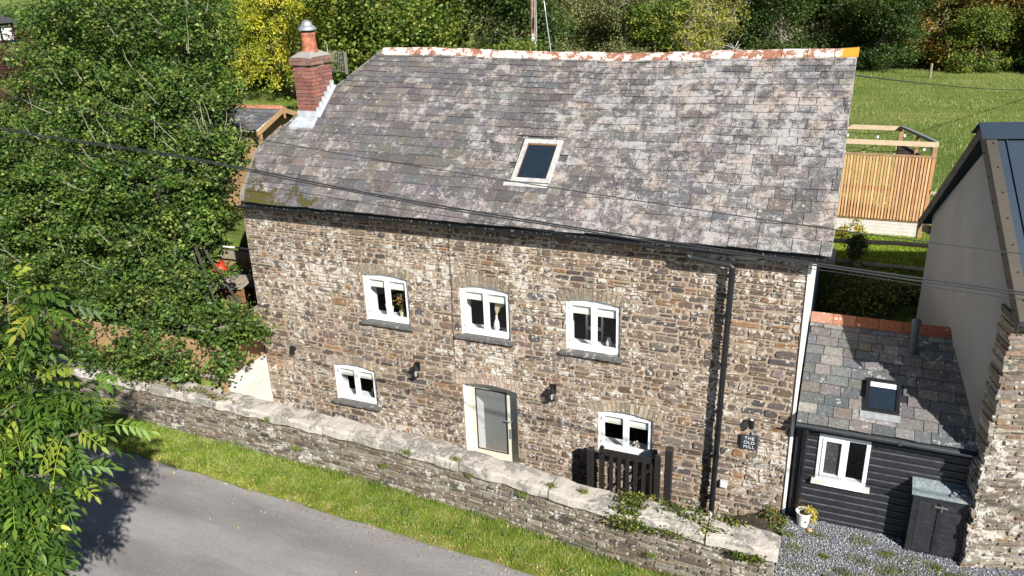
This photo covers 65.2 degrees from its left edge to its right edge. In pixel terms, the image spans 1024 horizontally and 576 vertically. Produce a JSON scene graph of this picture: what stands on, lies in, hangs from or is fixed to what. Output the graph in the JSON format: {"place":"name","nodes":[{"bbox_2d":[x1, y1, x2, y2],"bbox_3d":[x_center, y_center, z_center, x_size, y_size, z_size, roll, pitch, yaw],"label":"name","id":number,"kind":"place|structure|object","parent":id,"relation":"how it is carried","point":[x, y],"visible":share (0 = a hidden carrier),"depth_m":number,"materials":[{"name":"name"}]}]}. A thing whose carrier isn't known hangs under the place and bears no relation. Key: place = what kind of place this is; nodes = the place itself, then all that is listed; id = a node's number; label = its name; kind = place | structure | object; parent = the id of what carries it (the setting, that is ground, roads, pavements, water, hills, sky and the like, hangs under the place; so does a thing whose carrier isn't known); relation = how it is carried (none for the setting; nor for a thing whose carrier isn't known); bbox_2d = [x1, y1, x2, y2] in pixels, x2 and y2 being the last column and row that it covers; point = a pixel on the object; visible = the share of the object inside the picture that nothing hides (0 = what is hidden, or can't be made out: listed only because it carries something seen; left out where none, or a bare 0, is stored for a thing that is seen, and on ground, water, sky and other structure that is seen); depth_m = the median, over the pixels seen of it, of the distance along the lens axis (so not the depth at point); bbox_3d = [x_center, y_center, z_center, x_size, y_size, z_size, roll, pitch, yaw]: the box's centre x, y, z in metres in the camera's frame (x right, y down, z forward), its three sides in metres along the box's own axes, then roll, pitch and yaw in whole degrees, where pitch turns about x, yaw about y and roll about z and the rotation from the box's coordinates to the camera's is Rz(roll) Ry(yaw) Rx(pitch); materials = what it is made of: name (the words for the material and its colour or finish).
{"place":"outdoors","nodes":[
{"label":"outdoors","id":0,"kind":"place"},
{"bbox_2d":[110,67,333,187],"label":"orchard grass","id":1,"kind":"structure","parent":0,"point":[252,93],"depth_m":47.55,"materials":[{"name":"green plant"}]},
{"bbox_2d":[0,416,533,575],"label":"road","id":2,"kind":"structure","parent":0,"point":[154,529],"depth_m":13.89,"materials":[{"name":"grey asphalt"}]},
{"bbox_2d":[46,418,636,575],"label":"fallen leaves","id":3,"kind":"object","parent":2,"relation":"on","point":[331,514],"visible":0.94,"depth_m":14.33,"materials":[{"name":"plant"}]},
{"bbox_2d":[0,391,687,575],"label":"grass verge","id":4,"kind":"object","parent":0,"point":[377,495],"depth_m":14.61,"materials":[{"name":"green plant"}]},
{"bbox_2d":[0,0,1023,502],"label":"ground","id":5,"kind":"structure","parent":0,"point":[238,236],"depth_m":33.74,"materials":[{"name":"green plant"}]},
{"bbox_2d":[0,15,18,43],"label":"timbered house","id":6,"kind":"structure","parent":5,"relation":"on","point":[5,21],"depth_m":107.28,"materials":[{"name":"white paint"}]},
{"bbox_2d":[0,24,50,140],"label":"copper shrub","id":7,"kind":"object","parent":5,"relation":"on","point":[3,65],"visible":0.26,"depth_m":30.43,"materials":[{"name":"green plant"}]},
{"bbox_2d":[0,164,160,575],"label":"ash tree","id":8,"kind":"object","parent":5,"relation":"on","point":[61,412],"visible":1,"depth_m":8.56,"materials":[{"name":"green plant"}]},
{"bbox_2d":[0,0,275,41],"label":"hedges","id":9,"kind":"object","parent":5,"relation":"on","point":[4,12],"visible":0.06,"depth_m":133.35,"materials":[{"name":"green plant"}]},
{"bbox_2d":[0,0,285,391],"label":"oak tree","id":10,"kind":"object","parent":5,"relation":"on","point":[139,85],"visible":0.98,"depth_m":19.04,"materials":[{"name":"green plant"}]},
{"bbox_2d":[45,295,265,392],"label":"raised deck","id":11,"kind":"structure","parent":5,"relation":"on","point":[101,337],"depth_m":17.22,"materials":[{"name":"brown wood"}]},
{"bbox_2d":[160,248,256,300],"bbox_3d":[-6.982,-0.302,20.280,4.700,1.350,0.140,7,23,22],"label":"slatted fence","id":12,"kind":"object","parent":11,"relation":"on","point":[240,258],"visible":0.11,"depth_m":20.07,"materials":[{"name":"brown wood"}]},
{"bbox_2d":[182,241,248,249],"bbox_3d":[-6.763,-0.971,19.814,4.301,0.108,0.071,7,23,23],"label":"hose pipe","id":13,"kind":"object","parent":12,"relation":"on","point":[231,247],"visible":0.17,"depth_m":19.85,"materials":[{"name":"white paint"}]},
{"bbox_2d":[176,266,254,307],"bbox_3d":[-6.988,0.156,19.602,2.500,0.995,0.900,7,23,22],"label":"patio table","id":14,"kind":"object","parent":11,"relation":"on","point":[250,286],"visible":0.14,"depth_m":18.78,"materials":[{"name":"black plastic"}]},
{"bbox_2d":[213,260,227,273],"bbox_3d":[-7.084,-0.526,19.424,0.380,0.400,0.380,7,23,22],"label":"watering can","id":15,"kind":"object","parent":14,"relation":"on","point":[218,264],"visible":0.53,"depth_m":19.32,"materials":[{"name":"red plastic"}]},
{"bbox_2d":[212,275,253,317],"bbox_3d":[-6.343,0.385,18.451,0.900,1.370,0.520,7,23,22],"label":"garden chest","id":16,"kind":"object","parent":11,"relation":"on","point":[239,284],"visible":0.42,"depth_m":18.17,"materials":[{"name":"brown wood"}]},
{"bbox_2d":[185,0,287,93],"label":"broadleaf tree","id":17,"kind":"object","parent":5,"relation":"on","point":[259,75],"visible":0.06,"depth_m":51.32,"materials":[{"name":"green plant"}]},
{"bbox_2d":[187,103,297,205],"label":"summerhouse","id":18,"kind":"structure","parent":5,"relation":"on","point":[264,121],"depth_m":23.33,"materials":[{"name":"wood"}]},
{"bbox_2d":[228,354,273,401],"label":"block wall","id":19,"kind":"structure","parent":5,"relation":"on","point":[254,381],"depth_m":17.36,"materials":[{"name":"white paint"}]},
{"bbox_2d":[248,0,299,79],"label":"scrub tree","id":20,"kind":"object","parent":5,"relation":"on","point":[274,38],"visible":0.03,"depth_m":57.17,"materials":[{"name":"yellow plant"}]},
{"bbox_2d":[213,0,362,95],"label":"golden conifer","id":21,"kind":"object","parent":5,"relation":"on","point":[287,28],"visible":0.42,"depth_m":44.15,"materials":[{"name":"yellow plant"}]},
{"bbox_2d":[285,0,414,103],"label":"broadleaf tree","id":22,"kind":"object","parent":5,"relation":"on","point":[317,7],"visible":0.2,"depth_m":37.41,"materials":[{"name":"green plant"}]},
{"bbox_2d":[4,350,780,575],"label":"parapet wall","id":23,"kind":"structure","parent":5,"relation":"on","point":[567,512],"depth_m":14.24,"materials":[{"name":"stone"}]},
{"bbox_2d":[113,372,234,404],"bbox_3d":[-7.230,2.109,16.927,3.528,0.325,0.330,8,24,24],"label":"ivy","id":24,"kind":"object","parent":23,"relation":"on","point":[195,389],"visible":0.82,"depth_m":16.69,"materials":[{"name":"green plant"}]},
{"bbox_2d":[400,447,411,455],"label":"wall fern","id":25,"kind":"object","parent":23,"relation":"on","point":[406,451],"depth_m":14.42,"materials":[{"name":"green plant"}]},
{"bbox_2d":[515,489,529,498],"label":"wall fern","id":26,"kind":"object","parent":23,"relation":"on","point":[522,494],"depth_m":13.39,"materials":[{"name":"green plant"}]},
{"bbox_2d":[545,481,559,488],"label":"wall fern","id":27,"kind":"object","parent":23,"relation":"on","point":[550,484],"depth_m":13.18,"materials":[{"name":"green plant"}]},
{"bbox_2d":[578,484,591,494],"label":"wall fern","id":28,"kind":"object","parent":23,"relation":"on","point":[584,491],"depth_m":12.96,"materials":[{"name":"green plant"}]},
{"bbox_2d":[644,551,661,560],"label":"wall fern","id":29,"kind":"object","parent":23,"relation":"on","point":[649,555],"depth_m":12.51,"materials":[{"name":"green plant"}]},
{"bbox_2d":[602,489,753,540],"bbox_3d":[2.562,3.593,12.422,2.295,0.553,0.738,7,23,22],"label":"ivy","id":30,"kind":"object","parent":23,"relation":"on","point":[621,523],"visible":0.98,"depth_m":12.46,"materials":[{"name":"green plant"}]},
{"bbox_2d":[725,549,769,563],"bbox_3d":[3.447,3.947,11.741,0.660,0.195,0.163,7,23,22],"label":"ivy","id":31,"kind":"object","parent":23,"relation":"attached to","point":[742,556],"visible":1,"depth_m":11.72,"materials":[{"name":"green plant"}]},
{"bbox_2d":[756,501,791,531],"bbox_3d":[4.002,3.650,12.280,0.429,0.656,0.518,-8,22,-14],"label":"shrub","id":32,"kind":"object","parent":23,"relation":"on","point":[772,517],"visible":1,"depth_m":12.15,"materials":[{"name":"green plant"}]},
{"bbox_2d":[326,0,473,71],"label":"broadleaf tree","id":33,"kind":"object","parent":5,"relation":"on","point":[418,26],"visible":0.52,"depth_m":35.22,"materials":[{"name":"green plant"}]},
{"bbox_2d":[335,0,473,49],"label":"broadleaf tree","id":34,"kind":"object","parent":5,"relation":"on","point":[448,16],"depth_m":47.02,"materials":[{"name":"green plant"}]},
{"bbox_2d":[345,0,482,51],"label":"broadleaf tree","id":35,"kind":"object","parent":5,"relation":"on","point":[448,3],"visible":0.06,"depth_m":41.39,"materials":[{"name":"green plant"}]},
{"bbox_2d":[482,30,549,50],"bbox_3d":[-0.193,-9.450,36.687,4.631,4.408,4.463,-9,22,-16],"label":"broadleaf tree","id":36,"kind":"object","parent":5,"relation":"on","point":[525,45],"visible":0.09,"depth_m":36.19,"materials":[{"name":"green plant"}]},
{"bbox_2d":[453,0,587,51],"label":"broadleaf tree","id":37,"kind":"object","parent":5,"relation":"on","point":[512,19],"visible":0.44,"depth_m":40.89,"materials":[{"name":"green plant"}]},
{"bbox_2d":[468,6,575,48],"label":"scrub tree","id":38,"kind":"object","parent":5,"relation":"on","point":[487,40],"visible":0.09,"depth_m":59.28,"materials":[{"name":"green plant"}]},
{"bbox_2d":[530,0,550,50],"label":"utility pole","id":39,"kind":"object","parent":5,"relation":"on","point":[533,21],"visible":0.48,"depth_m":37.97,"materials":[{"name":"brown wood"}]},
{"bbox_2d":[236,20,859,517],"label":"mill house","id":40,"kind":"structure","parent":5,"relation":"on","point":[698,364],"depth_m":14.56,"materials":[{"name":"stone"}]},
{"bbox_2d":[290,345,295,354],"bbox_3d":[-4.688,1.324,17.114,0.140,0.150,0.147,7,23,22],"label":"floodlight","id":41,"kind":"object","parent":40,"relation":"attached to","point":[292,349],"visible":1,"depth_m":17.07,"materials":[{"name":"black plastic"}]},
{"bbox_2d":[296,43,347,73],"bbox_3d":[-4.018,-4.828,16.839,1.206,0.625,0.215,7,23,22],"label":"grid aerial","id":42,"kind":"object","parent":40,"relation":"attached to","point":[344,61],"visible":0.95,"depth_m":16.75,"materials":[{"name":"metal"}]},
{"bbox_2d":[332,364,381,411],"bbox_3d":[-3.228,1.989,17.006,1.200,0.951,0.541,7,23,22],"label":"window","id":43,"kind":"structure","parent":40,"relation":"in","point":[357,397],"depth_m":16.98,"materials":[{"name":"white paint"}]},
{"bbox_2d":[361,274,414,330],"bbox_3d":[-2.406,0.181,15.886,1.200,1.090,0.541,7,23,22],"label":"window","id":44,"kind":"structure","parent":40,"relation":"in","point":[371,281],"depth_m":15.85,"materials":[{"name":"white paint"}]},
{"bbox_2d":[393,292,405,316],"bbox_3d":[-2.230,0.339,15.991,0.264,0.508,0.182,16,28,38],"label":"potted plant","id":45,"kind":"object","parent":40,"relation":"on","point":[402,311],"visible":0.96,"depth_m":15.96,"materials":[{"name":"brown plant"}]},
{"bbox_2d":[411,362,419,378],"bbox_3d":[-1.916,1.645,15.932,0.170,0.311,0.199,7,23,22],"label":"wall lantern","id":46,"kind":"object","parent":40,"relation":"attached to","point":[415,367],"depth_m":15.90,"materials":[{"name":"black metal"}]},
{"bbox_2d":[448,232,458,361],"bbox_3d":[-1.125,0.207,15.080,0.097,2.645,0.016,7,23,22],"label":"wall cable","id":47,"kind":"object","parent":40,"relation":"attached to","point":[452,301],"depth_m":15.12,"materials":[{"name":"black plastic"}]},
{"bbox_2d":[455,286,515,346],"bbox_3d":[-0.440,0.423,15.089,1.210,1.090,0.539,7,23,22],"label":"window","id":48,"kind":"structure","parent":40,"relation":"in","point":[485,294],"depth_m":15.04,"materials":[{"name":"white paint"}]},
{"bbox_2d":[463,384,518,462],"bbox_3d":[-0.352,2.820,16.005,1.150,2.125,0.270,7,23,22],"label":"door","id":49,"kind":"structure","parent":40,"relation":"in","point":[469,390],"depth_m":16.06,"materials":[{"name":"beige paint"}]},
{"bbox_2d":[494,303,505,330],"bbox_3d":[-0.201,0.530,15.153,0.330,0.628,0.124,7,23,22],"label":"pampas vase","id":50,"kind":"object","parent":40,"relation":"on","point":[498,306],"visible":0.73,"depth_m":15.19,"materials":[{"name":"ceramic"}]},
{"bbox_2d":[547,384,555,401],"bbox_3d":[0.744,1.954,14.844,0.170,0.311,0.199,7,23,22],"label":"wall lantern","id":51,"kind":"object","parent":40,"relation":"attached to","point":[551,391],"depth_m":14.80,"materials":[{"name":"black metal"}]},
{"bbox_2d":[559,299,625,362],"bbox_3d":[1.497,0.662,14.301,1.200,1.090,0.542,7,23,22],"label":"window","id":52,"kind":"structure","parent":40,"relation":"in","point":[593,347],"depth_m":14.25,"materials":[{"name":"white paint"}]},
{"bbox_2d":[586,314,606,341],"bbox_3d":[1.641,0.887,15.285,0.380,1.250,0.450,7,23,22],"label":"curtain","id":53,"kind":"object","parent":52,"relation":"in","point":[602,338],"visible":0.23,"depth_m":15.04,"materials":[{"name":"fabric"}]},
{"bbox_2d":[606,337,611,346],"bbox_3d":[1.751,0.973,14.431,0.120,0.200,0.117,7,23,22],"label":"ginger jar","id":54,"kind":"object","parent":40,"relation":"on","point":[608,342],"visible":0.94,"depth_m":14.39,"materials":[{"name":"ceramic"}]},
{"bbox_2d":[595,411,652,464],"bbox_3d":[2.139,2.651,14.826,1.220,0.951,0.542,7,23,22],"label":"window","id":55,"kind":"structure","parent":40,"relation":"in","point":[627,420],"depth_m":14.77,"materials":[{"name":"white paint"}]},
{"bbox_2d":[720,479,727,487],"bbox_3d":[3.750,3.469,14.173,0.120,0.120,0.074,7,23,22],"label":"junction box","id":56,"kind":"object","parent":40,"relation":"attached to","point":[723,483],"visible":1,"depth_m":14.14,"materials":[{"name":"white plastic"}]},
{"bbox_2d":[740,434,757,450],"bbox_3d":[4.061,2.640,13.697,0.280,0.270,0.030,7,23,22],"label":"house sign","id":57,"kind":"object","parent":40,"relation":"attached to","point":[750,442],"visible":1,"depth_m":13.68,"materials":[{"name":"black stone"}]},
{"bbox_2d":[749,418,754,429],"bbox_3d":[4.049,2.283,13.507,0.090,0.174,0.144,7,23,22],"label":"spot lamp","id":58,"kind":"object","parent":40,"relation":"attached to","point":[751,423],"visible":1,"depth_m":13.45,"materials":[{"name":"black metal"}]},
{"bbox_2d":[855,75,1010,89],"bbox_3d":[15.176,-6.401,25.287,0.028,3.990,29.602,14,27,36],"label":"service cable","id":59,"kind":"object","parent":40,"relation":"attached to","point":[925,83],"visible":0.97,"depth_m":17.71,"materials":[{"name":"black rubber"}]},
{"bbox_2d":[517,0,630,51],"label":"scrub tree","id":60,"kind":"object","parent":5,"relation":"on","point":[566,5],"visible":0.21,"depth_m":51.99,"materials":[{"name":"green plant"}]},
{"bbox_2d":[562,0,645,52],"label":"scrub tree","id":61,"kind":"object","parent":5,"relation":"on","point":[598,33],"visible":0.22,"depth_m":55.87,"materials":[{"name":"green plant"}]},
{"bbox_2d":[569,0,662,52],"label":"scrub tree","id":62,"kind":"object","parent":5,"relation":"on","point":[619,27],"visible":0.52,"depth_m":52.71,"materials":[{"name":"green plant"}]},
{"bbox_2d":[273,0,1015,47],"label":"wood","id":63,"kind":"object","parent":5,"relation":"on","point":[597,19],"visible":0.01,"depth_m":70.52,"materials":[{"name":"green plant"}]},
{"bbox_2d":[612,0,698,52],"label":"broadleaf tree","id":64,"kind":"object","parent":5,"relation":"on","point":[648,32],"visible":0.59,"depth_m":50.94,"materials":[{"name":"green plant"}]},
{"bbox_2d":[632,0,739,51],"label":"scrub tree","id":65,"kind":"object","parent":5,"relation":"on","point":[713,1],"visible":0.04,"depth_m":55.00,"materials":[{"name":"green plant"}]},
{"bbox_2d":[644,0,730,51],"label":"yellowing tree","id":66,"kind":"object","parent":5,"relation":"on","point":[690,34],"visible":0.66,"depth_m":50.15,"materials":[{"name":"yellow plant"}]},
{"bbox_2d":[670,6,726,51],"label":"bare tree","id":67,"kind":"object","parent":5,"relation":"on","point":[698,25],"visible":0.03,"depth_m":54.96,"materials":[{"name":"brown plant"}]},
{"bbox_2d":[686,0,750,50],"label":"yellowing tree","id":68,"kind":"object","parent":5,"relation":"on","point":[711,40],"visible":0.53,"depth_m":50.46,"materials":[{"name":"yellow plant"}]},
{"bbox_2d":[700,0,791,49],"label":"scrub tree","id":69,"kind":"object","parent":5,"relation":"on","point":[731,5],"visible":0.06,"depth_m":56.45,"materials":[{"name":"green plant"}]},
{"bbox_2d":[718,0,807,49],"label":"tree","id":70,"kind":"object","parent":5,"relation":"on","point":[737,47],"visible":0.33,"depth_m":53.23,"materials":[{"name":"brown plant"}]},
{"bbox_2d":[729,0,822,50],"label":"broadleaf tree","id":71,"kind":"object","parent":5,"relation":"on","point":[763,18],"visible":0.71,"depth_m":51.87,"materials":[{"name":"green plant"}]},
{"bbox_2d":[737,0,858,47],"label":"scrub tree","id":72,"kind":"object","parent":5,"relation":"on","point":[816,27],"visible":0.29,"depth_m":54.58,"materials":[{"name":"green plant"}]},
{"bbox_2d":[765,0,893,52],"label":"broadleaf tree","id":73,"kind":"object","parent":5,"relation":"on","point":[825,5],"visible":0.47,"depth_m":53.42,"materials":[{"name":"green plant"}]},
{"bbox_2d":[802,2,876,58],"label":"broadleaf tree","id":74,"kind":"object","parent":5,"relation":"on","point":[846,29],"visible":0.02,"depth_m":57.26,"materials":[{"name":"green plant"}]},
{"bbox_2d":[814,258,917,319],"bbox_3d":[7.058,0.377,16.184,2.225,1.806,1.953,7,23,22],"label":"bramble shrub","id":75,"kind":"object","parent":5,"relation":"on","point":[862,298],"visible":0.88,"depth_m":16.03,"materials":[{"name":"green plant"}]},
{"bbox_2d":[824,0,937,65],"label":"rusty oak","id":76,"kind":"object","parent":5,"relation":"on","point":[857,34],"visible":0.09,"depth_m":53.85,"materials":[{"name":"brown plant"}]},
{"bbox_2d":[787,311,980,538],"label":"boarded annexe","id":77,"kind":"structure","parent":5,"relation":"on","point":[884,415],"depth_m":13.13,"materials":[{"name":"black wood"}]},
{"bbox_2d":[811,433,871,493],"bbox_3d":[5.451,2.862,13.175,0.900,0.935,0.165,7,23,22],"label":"window","id":78,"kind":"structure","parent":77,"relation":"in","point":[832,456],"depth_m":13.20,"materials":[{"name":"white paint"}]},
{"bbox_2d":[834,124,938,237],"bbox_3d":[8.354,-2.502,19.158,2.873,2.550,2.230,7,23,22],"label":"slatted screen","id":79,"kind":"object","parent":5,"relation":"on","point":[912,181],"visible":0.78,"depth_m":18.05,"materials":[{"name":"beige wood"}]},
{"bbox_2d":[845,131,931,153],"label":"festoon lights","id":80,"kind":"object","parent":79,"relation":"hanging from","point":[904,136],"visible":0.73,"depth_m":18.20,"materials":[{"name":"white plastic"}]},
{"bbox_2d":[846,0,946,72],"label":"broadleaf tree","id":81,"kind":"object","parent":5,"relation":"on","point":[902,23],"visible":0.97,"depth_m":49.61,"materials":[{"name":"green plant"}]},
{"bbox_2d":[893,280,921,320],"bbox_3d":[8.321,0.293,16.318,1.480,1.140,1.374,-16,25,-31],"label":"fern clump","id":82,"kind":"object","parent":5,"relation":"on","point":[915,303],"visible":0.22,"depth_m":16.01,"materials":[{"name":"green plant"}]},
{"bbox_2d":[929,63,932,77],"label":"fence post","id":83,"kind":"object","parent":5,"relation":"on","point":[931,68],"visible":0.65,"depth_m":46.58,"materials":[{"name":"beige wood"}]},
{"bbox_2d":[874,0,1002,70],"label":"rusty oak","id":84,"kind":"object","parent":5,"relation":"on","point":[935,48],"visible":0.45,"depth_m":50.55,"materials":[{"name":"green plant"}]},
{"bbox_2d":[916,122,1023,569],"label":"neighbour building","id":85,"kind":"structure","parent":5,"relation":"on","point":[977,200],"depth_m":12.09,"materials":[{"name":"stone"},{"name":"painted render"},{"name":"timber"}]},
{"bbox_2d":[933,0,1020,73],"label":"broadleaf tree","id":86,"kind":"object","parent":5,"relation":"on","point":[979,21],"visible":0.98,"depth_m":48.15,"materials":[{"name":"green plant"}]},
{"bbox_2d":[942,0,1023,66],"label":"rusty oak","id":87,"kind":"object","parent":5,"relation":"on","point":[1006,3],"visible":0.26,"depth_m":49.27,"materials":[{"name":"brown plant"}]},
{"bbox_2d":[1002,5,1023,72],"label":"broadleaf tree","id":88,"kind":"object","parent":5,"relation":"on","point":[1020,60],"visible":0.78,"depth_m":48.49,"materials":[{"name":"green plant"}]},
{"bbox_2d":[0,127,1023,295],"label":"power cable","id":89,"kind":"object","parent":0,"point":[573,227],"visible":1,"depth_m":7.56,"materials":[{"name":"black rubber"}]},
{"bbox_2d":[0,95,1023,254],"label":"phone wire","id":90,"kind":"object","parent":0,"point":[551,187],"visible":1,"depth_m":7.45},
{"bbox_2d":[3,138,1023,299],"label":"phone wire","id":91,"kind":"object","parent":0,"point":[551,232],"visible":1,"depth_m":7.61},
{"bbox_2d":[716,512,783,573],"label":"path","id":92,"kind":"structure","parent":0,"point":[753,520],"depth_m":13.95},
{"bbox_2d":[587,445,673,505],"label":"garden gate","id":93,"kind":"structure","parent":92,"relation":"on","point":[654,470],"depth_m":14.42,"materials":[{"name":"brown wood"}]},
{"bbox_2d":[823,225,930,284],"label":"lawn","id":94,"kind":"structure","parent":0,"point":[909,273],"depth_m":16.93,"materials":[{"name":"green plant"}]},
{"bbox_2d":[834,215,869,258],"bbox_3d":[7.037,-0.840,16.708,0.712,1.350,0.542,7,23,22],"label":"yellow sapling","id":95,"kind":"object","parent":94,"relation":"on","point":[856,228],"visible":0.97,"depth_m":16.54,"materials":[{"name":"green plant"}]},
{"bbox_2d":[833,233,927,271],"bbox_3d":[7.363,-0.444,16.760,3.911,1.350,0.226,7,23,22],"label":"rail fence","id":96,"kind":"object","parent":94,"relation":"on","point":[884,242],"visible":0.33,"depth_m":16.45,"materials":[{"name":"brown wood"}]},
{"bbox_2d":[840,231,873,272],"bbox_3d":[7.192,-0.631,16.702,0.625,1.154,0.710,7,23,22],"label":"shrub","id":97,"kind":"object","parent":96,"relation":"attached to","point":[855,248],"visible":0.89,"depth_m":16.51,"materials":[{"name":"green plant"}]},
{"bbox_2d":[774,503,1023,575],"bbox_3d":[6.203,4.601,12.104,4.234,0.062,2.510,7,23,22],"label":"gravel","id":98,"kind":"structure","parent":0,"point":[852,543],"depth_m":12.87,"materials":[{"name":"grey gravel"}]},
{"bbox_2d":[795,498,817,526],"bbox_3d":[4.986,3.813,13.573,0.419,0.477,0.295,7,23,22],"label":"plant pot","id":99,"kind":"object","parent":98,"relation":"on","point":[804,514],"visible":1,"depth_m":13.53,"materials":[{"name":"ceramic"}]},
{"bbox_2d":[774,528,1002,575],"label":"gravel weeds","id":100,"kind":"object","parent":98,"relation":"on","point":[888,554],"visible":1,"depth_m":12.72,"materials":[{"name":"green plant"}]},
{"bbox_2d":[904,476,971,559],"bbox_3d":[6.750,3.686,12.731,0.830,1.230,0.320,7,23,22],"label":"store cupboard","id":101,"kind":"object","parent":98,"relation":"on","point":[937,517],"visible":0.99,"depth_m":12.62,"materials":[{"name":"wood"}]},
{"bbox_2d":[834,61,1023,224],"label":"meadow grass","id":102,"kind":"structure","parent":0,"point":[947,95],"depth_m":35.41,"materials":[{"name":"green plant"}]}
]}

